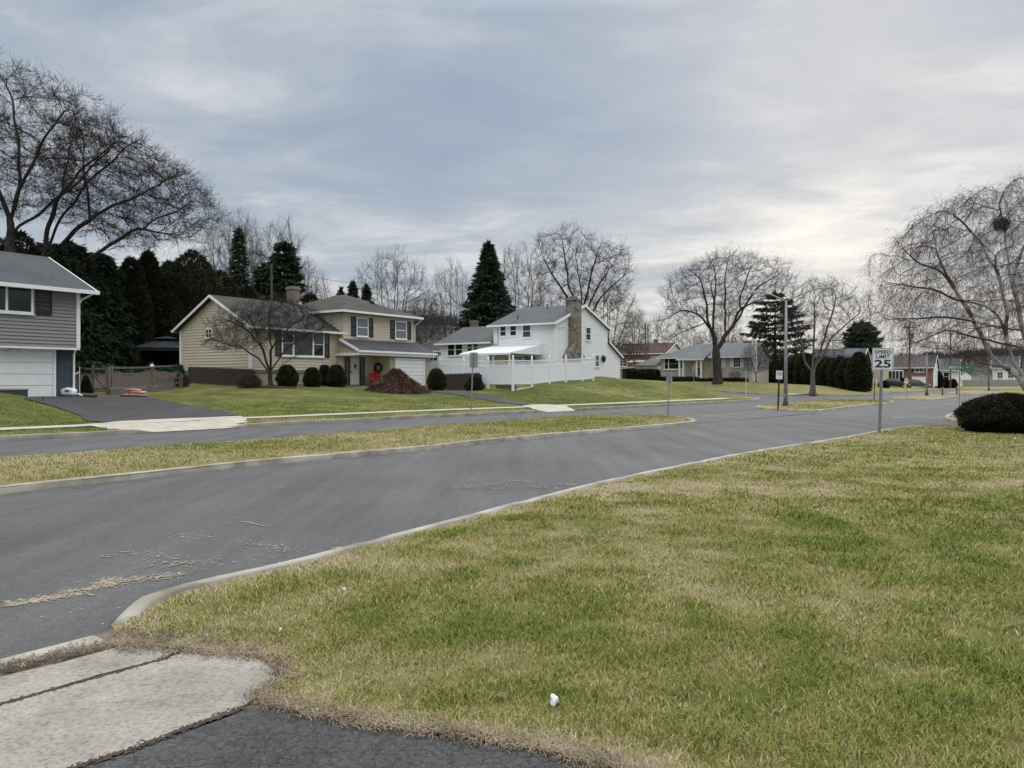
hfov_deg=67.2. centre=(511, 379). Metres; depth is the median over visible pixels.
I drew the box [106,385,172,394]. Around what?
block wall
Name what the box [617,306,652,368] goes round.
bare tree
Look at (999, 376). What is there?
window
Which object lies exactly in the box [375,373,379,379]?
porch chair
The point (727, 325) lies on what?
bare tree
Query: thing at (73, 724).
driveway slab
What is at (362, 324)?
window
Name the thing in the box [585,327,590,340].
window
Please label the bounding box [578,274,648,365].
bare tree
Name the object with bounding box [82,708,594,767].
driveway
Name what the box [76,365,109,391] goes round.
garden gate
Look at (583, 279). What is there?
maple tree
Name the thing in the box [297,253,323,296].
bare tree
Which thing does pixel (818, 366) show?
hedge cedar
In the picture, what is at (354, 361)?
door
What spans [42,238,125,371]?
hemlock tree
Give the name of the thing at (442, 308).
bare tree
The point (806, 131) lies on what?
sky
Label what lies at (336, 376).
yew shrub
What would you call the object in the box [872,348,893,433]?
speed limit sign
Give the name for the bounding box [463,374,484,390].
leafy shrub
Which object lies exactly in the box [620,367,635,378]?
carport
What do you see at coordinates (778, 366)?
hedge cedar
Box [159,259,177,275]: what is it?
cedar tree
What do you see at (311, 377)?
yew shrub
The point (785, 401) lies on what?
street lamp
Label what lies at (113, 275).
hemlock tree
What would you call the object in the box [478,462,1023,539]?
grass
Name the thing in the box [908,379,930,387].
parked car
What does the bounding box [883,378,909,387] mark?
parked car
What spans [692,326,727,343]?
bare tree
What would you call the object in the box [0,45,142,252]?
bare tree
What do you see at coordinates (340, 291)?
spruce tree
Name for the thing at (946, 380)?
bush
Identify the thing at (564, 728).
fallen leaves
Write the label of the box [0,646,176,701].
driveway slab
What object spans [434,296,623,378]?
white house
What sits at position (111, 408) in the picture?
driveway
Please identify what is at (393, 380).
weeping maple
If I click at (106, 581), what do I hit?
road wear
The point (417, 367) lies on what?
garage door
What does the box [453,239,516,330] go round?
spruce tree
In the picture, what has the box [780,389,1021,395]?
kerb
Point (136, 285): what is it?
cedar tree
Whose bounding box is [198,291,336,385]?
japanese maple
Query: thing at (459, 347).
window
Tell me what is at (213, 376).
picket fence
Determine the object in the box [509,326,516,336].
window
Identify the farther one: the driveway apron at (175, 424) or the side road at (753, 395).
the side road at (753, 395)
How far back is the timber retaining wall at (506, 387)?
54.14 m
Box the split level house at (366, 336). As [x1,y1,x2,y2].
[171,286,437,386]
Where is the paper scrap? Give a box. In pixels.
[550,693,558,707]
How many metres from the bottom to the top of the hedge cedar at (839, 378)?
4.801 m
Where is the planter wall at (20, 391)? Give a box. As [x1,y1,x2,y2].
[0,388,28,396]
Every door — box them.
[0,348,55,396]
[350,357,358,384]
[395,358,424,384]
[506,356,534,364]
[912,377,925,386]
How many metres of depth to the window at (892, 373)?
146.07 m
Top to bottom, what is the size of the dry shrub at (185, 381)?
1.286 m
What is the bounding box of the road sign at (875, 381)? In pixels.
[873,378,876,399]
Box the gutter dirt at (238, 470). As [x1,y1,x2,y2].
[6,429,640,495]
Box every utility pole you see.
[270,263,272,300]
[645,323,645,359]
[647,325,647,359]
[904,327,914,387]
[944,332,950,387]
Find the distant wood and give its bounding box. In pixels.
[414,311,1023,360]
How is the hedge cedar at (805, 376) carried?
on the lawn at (765, 388)
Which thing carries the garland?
attached to the split rail fence at (180, 378)
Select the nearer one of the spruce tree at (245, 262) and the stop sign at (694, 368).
the stop sign at (694, 368)
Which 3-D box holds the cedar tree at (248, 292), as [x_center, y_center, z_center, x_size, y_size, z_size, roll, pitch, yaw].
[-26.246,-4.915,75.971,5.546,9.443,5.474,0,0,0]
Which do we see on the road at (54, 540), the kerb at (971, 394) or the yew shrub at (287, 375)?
the kerb at (971, 394)
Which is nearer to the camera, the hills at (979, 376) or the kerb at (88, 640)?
the kerb at (88, 640)
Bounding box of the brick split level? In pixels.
[889,355,939,387]
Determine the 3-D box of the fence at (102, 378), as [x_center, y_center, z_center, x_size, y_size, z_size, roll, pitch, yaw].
[-24.978,-0.035,51.339,7.902,1.348,15.710,0,0,-30]
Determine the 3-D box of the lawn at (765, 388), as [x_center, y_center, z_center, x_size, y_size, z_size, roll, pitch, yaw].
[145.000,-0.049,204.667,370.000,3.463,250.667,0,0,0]
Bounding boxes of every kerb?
[0,397,759,440]
[0,414,697,493]
[0,635,105,669]
[111,425,925,628]
[711,390,774,394]
[756,401,892,411]
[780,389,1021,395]
[890,394,957,399]
[944,390,1002,422]
[946,390,996,394]
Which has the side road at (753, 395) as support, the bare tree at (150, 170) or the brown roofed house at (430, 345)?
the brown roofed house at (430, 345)
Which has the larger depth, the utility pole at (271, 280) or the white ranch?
the white ranch
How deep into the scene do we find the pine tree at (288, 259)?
77.25 m
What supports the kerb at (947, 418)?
on the road at (54, 540)
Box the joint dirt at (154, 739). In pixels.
[0,636,254,767]
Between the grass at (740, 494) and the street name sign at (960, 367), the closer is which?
the grass at (740, 494)
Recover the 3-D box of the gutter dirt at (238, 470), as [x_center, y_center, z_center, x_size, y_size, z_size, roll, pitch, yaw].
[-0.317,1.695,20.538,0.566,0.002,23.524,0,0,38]
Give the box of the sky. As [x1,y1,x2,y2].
[0,0,1023,356]
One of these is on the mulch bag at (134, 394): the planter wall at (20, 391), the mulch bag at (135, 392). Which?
the mulch bag at (135, 392)
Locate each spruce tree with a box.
[227,227,251,293]
[335,286,344,295]
[346,279,359,298]
[360,282,372,301]
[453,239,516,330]
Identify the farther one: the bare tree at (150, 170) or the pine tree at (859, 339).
the pine tree at (859, 339)
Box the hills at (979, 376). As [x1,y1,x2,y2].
[938,354,1023,379]
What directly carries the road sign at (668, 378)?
on the median strip at (125, 470)
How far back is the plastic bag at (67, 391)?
35.32 m
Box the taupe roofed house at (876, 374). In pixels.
[870,355,888,385]
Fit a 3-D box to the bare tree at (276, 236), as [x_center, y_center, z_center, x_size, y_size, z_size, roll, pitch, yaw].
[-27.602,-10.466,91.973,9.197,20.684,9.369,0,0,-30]
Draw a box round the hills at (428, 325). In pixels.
[415,324,460,343]
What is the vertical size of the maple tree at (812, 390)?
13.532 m
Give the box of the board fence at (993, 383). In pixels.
[962,380,1018,385]
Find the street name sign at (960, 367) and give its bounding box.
[948,365,970,405]
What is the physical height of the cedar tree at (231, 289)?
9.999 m
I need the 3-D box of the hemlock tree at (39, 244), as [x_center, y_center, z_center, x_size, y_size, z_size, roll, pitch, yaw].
[-37.622,-6.028,61.991,6.852,11.073,6.530,0,0,0]
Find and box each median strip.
[0,414,690,486]
[760,399,890,409]
[893,394,954,398]
[950,390,993,393]
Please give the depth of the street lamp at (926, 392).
77.43 m
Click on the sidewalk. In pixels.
(28, 427)
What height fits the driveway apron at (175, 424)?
0.252 m
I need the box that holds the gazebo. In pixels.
[134,336,178,368]
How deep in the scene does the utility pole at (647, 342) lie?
120.94 m
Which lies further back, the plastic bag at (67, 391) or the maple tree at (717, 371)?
the maple tree at (717, 371)
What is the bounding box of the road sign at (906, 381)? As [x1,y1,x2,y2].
[904,379,907,396]
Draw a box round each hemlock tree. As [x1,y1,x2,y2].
[28,238,56,253]
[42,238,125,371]
[82,248,141,369]
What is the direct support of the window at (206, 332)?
in the split level house at (366, 336)
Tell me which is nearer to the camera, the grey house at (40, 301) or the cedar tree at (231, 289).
the grey house at (40, 301)
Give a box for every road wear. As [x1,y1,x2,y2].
[1,479,575,607]
[16,466,613,625]
[438,483,577,491]
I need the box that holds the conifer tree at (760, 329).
[739,290,816,362]
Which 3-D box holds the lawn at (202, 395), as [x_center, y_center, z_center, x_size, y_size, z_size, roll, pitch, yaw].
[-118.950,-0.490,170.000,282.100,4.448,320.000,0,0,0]
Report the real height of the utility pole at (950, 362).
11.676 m
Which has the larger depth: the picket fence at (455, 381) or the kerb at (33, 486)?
the picket fence at (455, 381)
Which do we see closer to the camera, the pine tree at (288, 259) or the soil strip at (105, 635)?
the soil strip at (105, 635)
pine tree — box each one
[251,261,281,295]
[260,239,306,303]
[840,319,884,354]
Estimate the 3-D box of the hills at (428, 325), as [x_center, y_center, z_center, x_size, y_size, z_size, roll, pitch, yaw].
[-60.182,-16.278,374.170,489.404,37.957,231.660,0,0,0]
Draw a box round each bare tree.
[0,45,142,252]
[0,93,233,261]
[185,205,267,291]
[216,206,267,284]
[247,206,314,295]
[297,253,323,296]
[305,273,333,298]
[345,247,439,343]
[398,300,427,344]
[403,291,449,344]
[422,250,473,341]
[486,239,554,310]
[523,278,561,307]
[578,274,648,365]
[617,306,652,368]
[636,317,666,342]
[665,324,705,348]
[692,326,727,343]
[709,299,743,343]
[725,332,751,342]
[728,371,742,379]
[742,340,772,381]
[814,329,848,355]
[949,346,985,377]
[975,347,1005,379]
[1001,341,1023,373]
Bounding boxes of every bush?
[878,381,890,387]
[943,377,949,387]
[951,379,958,387]
[952,392,1023,433]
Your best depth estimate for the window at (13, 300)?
33.26 m
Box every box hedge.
[625,368,661,380]
[661,376,697,381]
[696,378,712,381]
[723,377,747,381]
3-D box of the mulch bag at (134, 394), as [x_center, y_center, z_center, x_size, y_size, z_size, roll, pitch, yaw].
[-19.440,0.765,39.527,1.346,0.190,0.669,0,0,-3]
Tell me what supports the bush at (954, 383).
on the lawn at (765, 388)
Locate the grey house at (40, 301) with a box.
[0,251,99,396]
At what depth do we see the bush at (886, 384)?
119.41 m
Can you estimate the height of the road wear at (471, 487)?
0.001 m
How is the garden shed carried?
on the lawn at (765, 388)
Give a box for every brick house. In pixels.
[617,339,680,377]
[632,339,770,382]
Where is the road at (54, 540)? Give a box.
[0,390,1000,767]
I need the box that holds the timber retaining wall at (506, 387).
[496,385,516,389]
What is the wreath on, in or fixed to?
attached to the split level house at (366, 336)
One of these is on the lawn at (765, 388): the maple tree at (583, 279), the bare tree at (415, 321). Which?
the bare tree at (415, 321)
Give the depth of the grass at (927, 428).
16.77 m
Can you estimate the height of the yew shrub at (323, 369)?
1.606 m
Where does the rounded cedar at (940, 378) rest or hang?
on the lawn at (765, 388)
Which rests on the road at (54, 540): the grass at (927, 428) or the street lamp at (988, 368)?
the street lamp at (988, 368)
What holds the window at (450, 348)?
in the white house at (573, 328)
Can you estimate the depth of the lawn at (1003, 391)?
106.13 m
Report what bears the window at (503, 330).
in the white house at (573, 328)
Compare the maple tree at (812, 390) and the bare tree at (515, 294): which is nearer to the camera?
the maple tree at (812, 390)
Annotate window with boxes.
[0,286,34,315]
[204,328,212,338]
[281,330,324,357]
[356,317,368,337]
[394,321,406,339]
[447,345,454,356]
[454,344,462,356]
[467,344,472,351]
[473,344,478,349]
[500,326,506,336]
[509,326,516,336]
[521,325,530,338]
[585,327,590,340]
[595,355,599,367]
[620,360,627,366]
[664,359,681,369]
[733,357,740,367]
[889,370,903,378]
[914,368,923,372]
[943,372,949,379]
[997,372,1002,378]
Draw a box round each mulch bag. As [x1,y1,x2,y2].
[119,393,147,396]
[122,391,146,393]
[124,388,141,390]
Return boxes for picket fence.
[188,366,254,385]
[444,372,481,389]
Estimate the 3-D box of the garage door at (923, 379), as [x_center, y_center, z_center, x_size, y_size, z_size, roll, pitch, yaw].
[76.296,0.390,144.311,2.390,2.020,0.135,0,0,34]
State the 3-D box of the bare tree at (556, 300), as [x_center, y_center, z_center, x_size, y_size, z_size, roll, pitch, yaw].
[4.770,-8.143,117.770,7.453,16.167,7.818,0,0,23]
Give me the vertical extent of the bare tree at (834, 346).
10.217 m
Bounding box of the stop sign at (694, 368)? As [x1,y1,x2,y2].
[692,364,695,387]
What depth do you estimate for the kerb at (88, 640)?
4.70 m
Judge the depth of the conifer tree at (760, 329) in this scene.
118.58 m
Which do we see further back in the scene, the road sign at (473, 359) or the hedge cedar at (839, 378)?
the hedge cedar at (839, 378)
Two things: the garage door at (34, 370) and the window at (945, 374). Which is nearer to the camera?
the garage door at (34, 370)
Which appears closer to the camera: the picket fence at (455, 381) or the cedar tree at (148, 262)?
the picket fence at (455, 381)
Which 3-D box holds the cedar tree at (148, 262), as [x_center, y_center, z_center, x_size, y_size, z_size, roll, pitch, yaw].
[-30.293,-5.854,64.040,3.667,10.454,3.697,0,0,0]
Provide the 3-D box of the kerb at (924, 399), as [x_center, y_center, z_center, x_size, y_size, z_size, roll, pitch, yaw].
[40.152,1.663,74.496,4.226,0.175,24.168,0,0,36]
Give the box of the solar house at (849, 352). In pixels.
[814,348,871,365]
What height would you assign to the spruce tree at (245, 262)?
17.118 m
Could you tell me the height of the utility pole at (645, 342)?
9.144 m
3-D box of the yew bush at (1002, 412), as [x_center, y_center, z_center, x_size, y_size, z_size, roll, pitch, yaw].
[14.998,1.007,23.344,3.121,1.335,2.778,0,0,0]
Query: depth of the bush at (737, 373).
100.85 m
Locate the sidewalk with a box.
[0,398,731,429]
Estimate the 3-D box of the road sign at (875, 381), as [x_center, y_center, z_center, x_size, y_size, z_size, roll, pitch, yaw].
[26.315,0.826,55.845,0.254,1.870,0.077,0,0,34]
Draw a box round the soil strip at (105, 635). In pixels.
[0,629,592,767]
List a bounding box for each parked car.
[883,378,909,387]
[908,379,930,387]
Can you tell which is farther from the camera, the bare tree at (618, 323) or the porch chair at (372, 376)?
the bare tree at (618, 323)
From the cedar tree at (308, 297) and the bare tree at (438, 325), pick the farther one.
the bare tree at (438, 325)
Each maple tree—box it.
[522,218,642,317]
[644,243,802,383]
[770,269,887,394]
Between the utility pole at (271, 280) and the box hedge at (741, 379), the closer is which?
the utility pole at (271, 280)
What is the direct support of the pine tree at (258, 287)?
on the lawn at (202, 395)
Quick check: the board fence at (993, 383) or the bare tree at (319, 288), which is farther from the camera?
the board fence at (993, 383)
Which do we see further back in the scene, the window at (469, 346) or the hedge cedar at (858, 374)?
the hedge cedar at (858, 374)
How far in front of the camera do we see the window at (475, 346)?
70.59 m
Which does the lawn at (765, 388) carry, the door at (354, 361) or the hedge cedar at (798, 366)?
the hedge cedar at (798, 366)
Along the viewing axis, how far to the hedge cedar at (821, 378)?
103.58 m
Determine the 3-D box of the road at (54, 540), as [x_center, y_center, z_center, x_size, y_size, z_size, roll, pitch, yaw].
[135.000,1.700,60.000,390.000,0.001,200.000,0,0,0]
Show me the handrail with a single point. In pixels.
(79, 378)
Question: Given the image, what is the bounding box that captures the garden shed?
[961,371,971,385]
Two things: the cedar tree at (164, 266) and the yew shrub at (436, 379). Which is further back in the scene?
the cedar tree at (164, 266)
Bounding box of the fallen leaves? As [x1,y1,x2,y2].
[258,449,999,745]
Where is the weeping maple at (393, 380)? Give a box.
[363,367,432,393]
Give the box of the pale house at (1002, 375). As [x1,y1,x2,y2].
[991,356,1019,379]
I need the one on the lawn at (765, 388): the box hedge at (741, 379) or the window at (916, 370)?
the box hedge at (741, 379)
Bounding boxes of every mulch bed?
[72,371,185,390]
[254,385,290,387]
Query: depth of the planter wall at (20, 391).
30.98 m
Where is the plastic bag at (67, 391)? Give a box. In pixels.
[60,387,76,395]
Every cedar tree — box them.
[0,229,40,255]
[117,255,155,368]
[138,249,166,368]
[156,248,229,367]
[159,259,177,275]
[212,269,241,297]
[238,284,262,299]
[302,292,317,303]
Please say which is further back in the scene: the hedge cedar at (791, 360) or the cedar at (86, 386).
the hedge cedar at (791, 360)
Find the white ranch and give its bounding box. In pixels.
[938,358,962,386]
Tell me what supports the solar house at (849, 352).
on the lawn at (765, 388)
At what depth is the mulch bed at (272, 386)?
46.73 m
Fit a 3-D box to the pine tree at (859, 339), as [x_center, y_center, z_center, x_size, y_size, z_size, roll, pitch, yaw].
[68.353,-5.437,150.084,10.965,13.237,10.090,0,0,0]
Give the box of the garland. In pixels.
[72,362,186,376]
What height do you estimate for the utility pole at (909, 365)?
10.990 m
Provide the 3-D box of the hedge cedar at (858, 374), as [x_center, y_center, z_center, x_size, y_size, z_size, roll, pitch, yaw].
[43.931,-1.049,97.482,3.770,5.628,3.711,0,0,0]
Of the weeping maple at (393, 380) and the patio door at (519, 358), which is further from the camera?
the patio door at (519, 358)
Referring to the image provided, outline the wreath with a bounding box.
[374,363,381,372]
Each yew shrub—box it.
[275,364,299,386]
[302,367,322,386]
[319,364,329,385]
[326,364,346,386]
[426,368,446,389]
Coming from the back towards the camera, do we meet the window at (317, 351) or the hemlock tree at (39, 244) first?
the hemlock tree at (39, 244)
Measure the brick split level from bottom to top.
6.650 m
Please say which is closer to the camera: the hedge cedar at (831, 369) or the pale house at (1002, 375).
the hedge cedar at (831, 369)
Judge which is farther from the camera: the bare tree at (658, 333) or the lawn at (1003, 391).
the bare tree at (658, 333)
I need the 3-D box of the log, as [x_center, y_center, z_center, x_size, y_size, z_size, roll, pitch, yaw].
[-19.885,0.703,35.990,1.069,0.230,0.220,0,0,10]
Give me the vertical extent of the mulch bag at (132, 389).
0.160 m
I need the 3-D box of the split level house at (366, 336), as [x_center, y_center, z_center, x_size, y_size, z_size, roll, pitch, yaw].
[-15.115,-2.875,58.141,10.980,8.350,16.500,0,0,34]
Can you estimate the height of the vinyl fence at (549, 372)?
3.195 m
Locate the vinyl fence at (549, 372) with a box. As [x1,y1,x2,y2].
[431,353,594,390]
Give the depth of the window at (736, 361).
104.95 m
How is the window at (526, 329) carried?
in the white house at (573, 328)
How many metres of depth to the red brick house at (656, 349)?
131.01 m
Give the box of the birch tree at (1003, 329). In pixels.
[850,170,1023,390]
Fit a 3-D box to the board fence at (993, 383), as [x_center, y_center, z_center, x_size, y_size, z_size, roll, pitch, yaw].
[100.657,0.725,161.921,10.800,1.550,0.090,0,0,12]
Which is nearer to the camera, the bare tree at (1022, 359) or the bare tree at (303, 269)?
the bare tree at (303, 269)
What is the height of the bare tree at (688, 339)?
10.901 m
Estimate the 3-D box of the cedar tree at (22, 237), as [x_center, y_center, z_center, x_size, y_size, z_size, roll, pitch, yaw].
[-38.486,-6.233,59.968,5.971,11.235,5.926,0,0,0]
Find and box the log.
[80,393,97,396]
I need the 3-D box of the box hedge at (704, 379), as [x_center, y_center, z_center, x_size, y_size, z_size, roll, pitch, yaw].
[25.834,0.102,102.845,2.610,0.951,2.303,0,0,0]
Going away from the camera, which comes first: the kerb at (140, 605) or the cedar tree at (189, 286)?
the kerb at (140, 605)
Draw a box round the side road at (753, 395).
[720,392,779,397]
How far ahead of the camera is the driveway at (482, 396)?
48.93 m
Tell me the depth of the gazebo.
61.24 m
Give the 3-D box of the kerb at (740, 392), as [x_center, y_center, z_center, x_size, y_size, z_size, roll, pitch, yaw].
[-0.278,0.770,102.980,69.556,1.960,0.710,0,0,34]
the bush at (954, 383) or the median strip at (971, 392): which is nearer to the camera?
the median strip at (971, 392)
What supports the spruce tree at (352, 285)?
on the lawn at (202, 395)
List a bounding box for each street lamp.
[747,286,834,405]
[925,353,927,394]
[976,316,989,390]
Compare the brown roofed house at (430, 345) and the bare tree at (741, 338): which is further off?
the bare tree at (741, 338)
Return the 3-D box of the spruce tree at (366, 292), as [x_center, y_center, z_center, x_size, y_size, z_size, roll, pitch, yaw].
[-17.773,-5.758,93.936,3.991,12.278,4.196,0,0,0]
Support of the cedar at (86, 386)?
on the lawn at (202, 395)
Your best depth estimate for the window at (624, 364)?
132.14 m
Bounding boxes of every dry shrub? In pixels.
[173,372,192,386]
[230,372,264,387]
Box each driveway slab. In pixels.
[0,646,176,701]
[0,649,273,767]
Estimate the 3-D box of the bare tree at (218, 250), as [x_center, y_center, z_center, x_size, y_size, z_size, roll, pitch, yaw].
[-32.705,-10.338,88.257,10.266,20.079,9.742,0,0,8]
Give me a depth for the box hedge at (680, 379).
104.20 m
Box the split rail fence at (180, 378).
[110,365,182,387]
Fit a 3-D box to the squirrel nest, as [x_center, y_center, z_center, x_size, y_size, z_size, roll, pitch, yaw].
[17.651,-5.632,27.779,0.850,0.770,0.885,0,0,22]
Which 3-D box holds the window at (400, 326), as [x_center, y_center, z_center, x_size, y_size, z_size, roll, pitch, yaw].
[-8.835,-3.925,61.210,0.168,1.490,1.447,0,0,34]
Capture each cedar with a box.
[77,374,93,392]
[769,360,777,382]
[772,356,789,383]
[781,355,797,383]
[792,352,814,384]
[801,357,816,384]
[809,355,828,384]
[816,357,833,385]
[825,355,846,387]
[834,356,850,389]
[843,351,873,391]
[937,370,944,387]
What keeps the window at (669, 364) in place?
in the brick house at (680, 362)
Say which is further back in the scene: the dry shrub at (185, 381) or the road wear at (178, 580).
the dry shrub at (185, 381)
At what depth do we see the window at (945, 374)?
157.06 m
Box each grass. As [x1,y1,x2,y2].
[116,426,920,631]
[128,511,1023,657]
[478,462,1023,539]
[699,425,1023,475]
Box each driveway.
[24,396,238,421]
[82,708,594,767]
[431,390,529,404]
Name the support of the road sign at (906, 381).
on the median strip at (926, 396)
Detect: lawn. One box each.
[0,369,755,434]
[111,426,1023,767]
[620,378,1021,394]
[944,390,1023,418]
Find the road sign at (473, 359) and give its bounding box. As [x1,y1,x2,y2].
[470,352,477,409]
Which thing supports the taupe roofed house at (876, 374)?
on the lawn at (765, 388)
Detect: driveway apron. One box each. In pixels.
[88,416,247,432]
[523,404,577,411]
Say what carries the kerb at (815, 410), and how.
on the road at (54, 540)
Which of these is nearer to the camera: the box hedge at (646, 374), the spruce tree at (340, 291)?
the spruce tree at (340, 291)
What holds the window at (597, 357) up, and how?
in the white house at (573, 328)
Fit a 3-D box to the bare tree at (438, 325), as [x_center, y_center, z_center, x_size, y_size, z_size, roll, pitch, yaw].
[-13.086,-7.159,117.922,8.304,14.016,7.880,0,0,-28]
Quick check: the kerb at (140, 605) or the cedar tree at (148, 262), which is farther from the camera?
the cedar tree at (148, 262)
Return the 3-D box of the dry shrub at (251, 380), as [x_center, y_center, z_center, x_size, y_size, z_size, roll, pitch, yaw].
[-15.814,0.036,46.216,2.131,1.329,1.886,0,0,0]
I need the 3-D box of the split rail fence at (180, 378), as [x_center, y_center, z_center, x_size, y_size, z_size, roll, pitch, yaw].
[-20.958,0.058,44.660,0.661,1.981,5.088,0,0,23]
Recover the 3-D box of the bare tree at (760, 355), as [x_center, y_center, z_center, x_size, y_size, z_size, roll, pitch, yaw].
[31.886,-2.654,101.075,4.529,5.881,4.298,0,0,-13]
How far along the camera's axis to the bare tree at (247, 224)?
94.63 m
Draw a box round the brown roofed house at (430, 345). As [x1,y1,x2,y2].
[414,340,440,363]
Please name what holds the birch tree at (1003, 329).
on the ground
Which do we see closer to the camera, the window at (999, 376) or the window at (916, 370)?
the window at (916, 370)
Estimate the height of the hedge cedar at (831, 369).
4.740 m
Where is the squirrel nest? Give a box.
[990,216,1014,231]
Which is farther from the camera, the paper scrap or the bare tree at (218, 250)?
the bare tree at (218, 250)
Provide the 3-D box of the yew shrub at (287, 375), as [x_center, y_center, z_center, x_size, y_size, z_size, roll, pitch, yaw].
[-13.959,-0.253,47.791,1.551,1.544,1.620,0,0,0]
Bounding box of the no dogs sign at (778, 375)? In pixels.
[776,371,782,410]
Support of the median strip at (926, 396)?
on the kerb at (924, 399)
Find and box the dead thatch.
[0,618,667,767]
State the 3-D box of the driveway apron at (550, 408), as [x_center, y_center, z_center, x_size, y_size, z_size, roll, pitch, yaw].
[2.222,1.544,42.626,3.031,0.280,4.613,0,0,-19]
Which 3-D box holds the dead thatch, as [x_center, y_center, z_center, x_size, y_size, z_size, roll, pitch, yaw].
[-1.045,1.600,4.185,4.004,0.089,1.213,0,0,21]
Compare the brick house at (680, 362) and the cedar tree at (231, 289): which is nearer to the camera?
the cedar tree at (231, 289)
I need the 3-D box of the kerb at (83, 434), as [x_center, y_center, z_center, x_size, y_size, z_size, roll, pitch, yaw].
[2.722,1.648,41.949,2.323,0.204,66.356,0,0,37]
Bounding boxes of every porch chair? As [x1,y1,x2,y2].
[369,373,375,380]
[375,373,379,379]
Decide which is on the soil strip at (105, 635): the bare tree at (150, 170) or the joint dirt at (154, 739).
the joint dirt at (154, 739)
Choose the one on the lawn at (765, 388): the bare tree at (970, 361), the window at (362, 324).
the bare tree at (970, 361)
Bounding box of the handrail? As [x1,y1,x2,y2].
[75,367,79,392]
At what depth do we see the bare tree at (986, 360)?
195.14 m
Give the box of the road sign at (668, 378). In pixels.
[666,373,671,415]
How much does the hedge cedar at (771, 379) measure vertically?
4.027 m

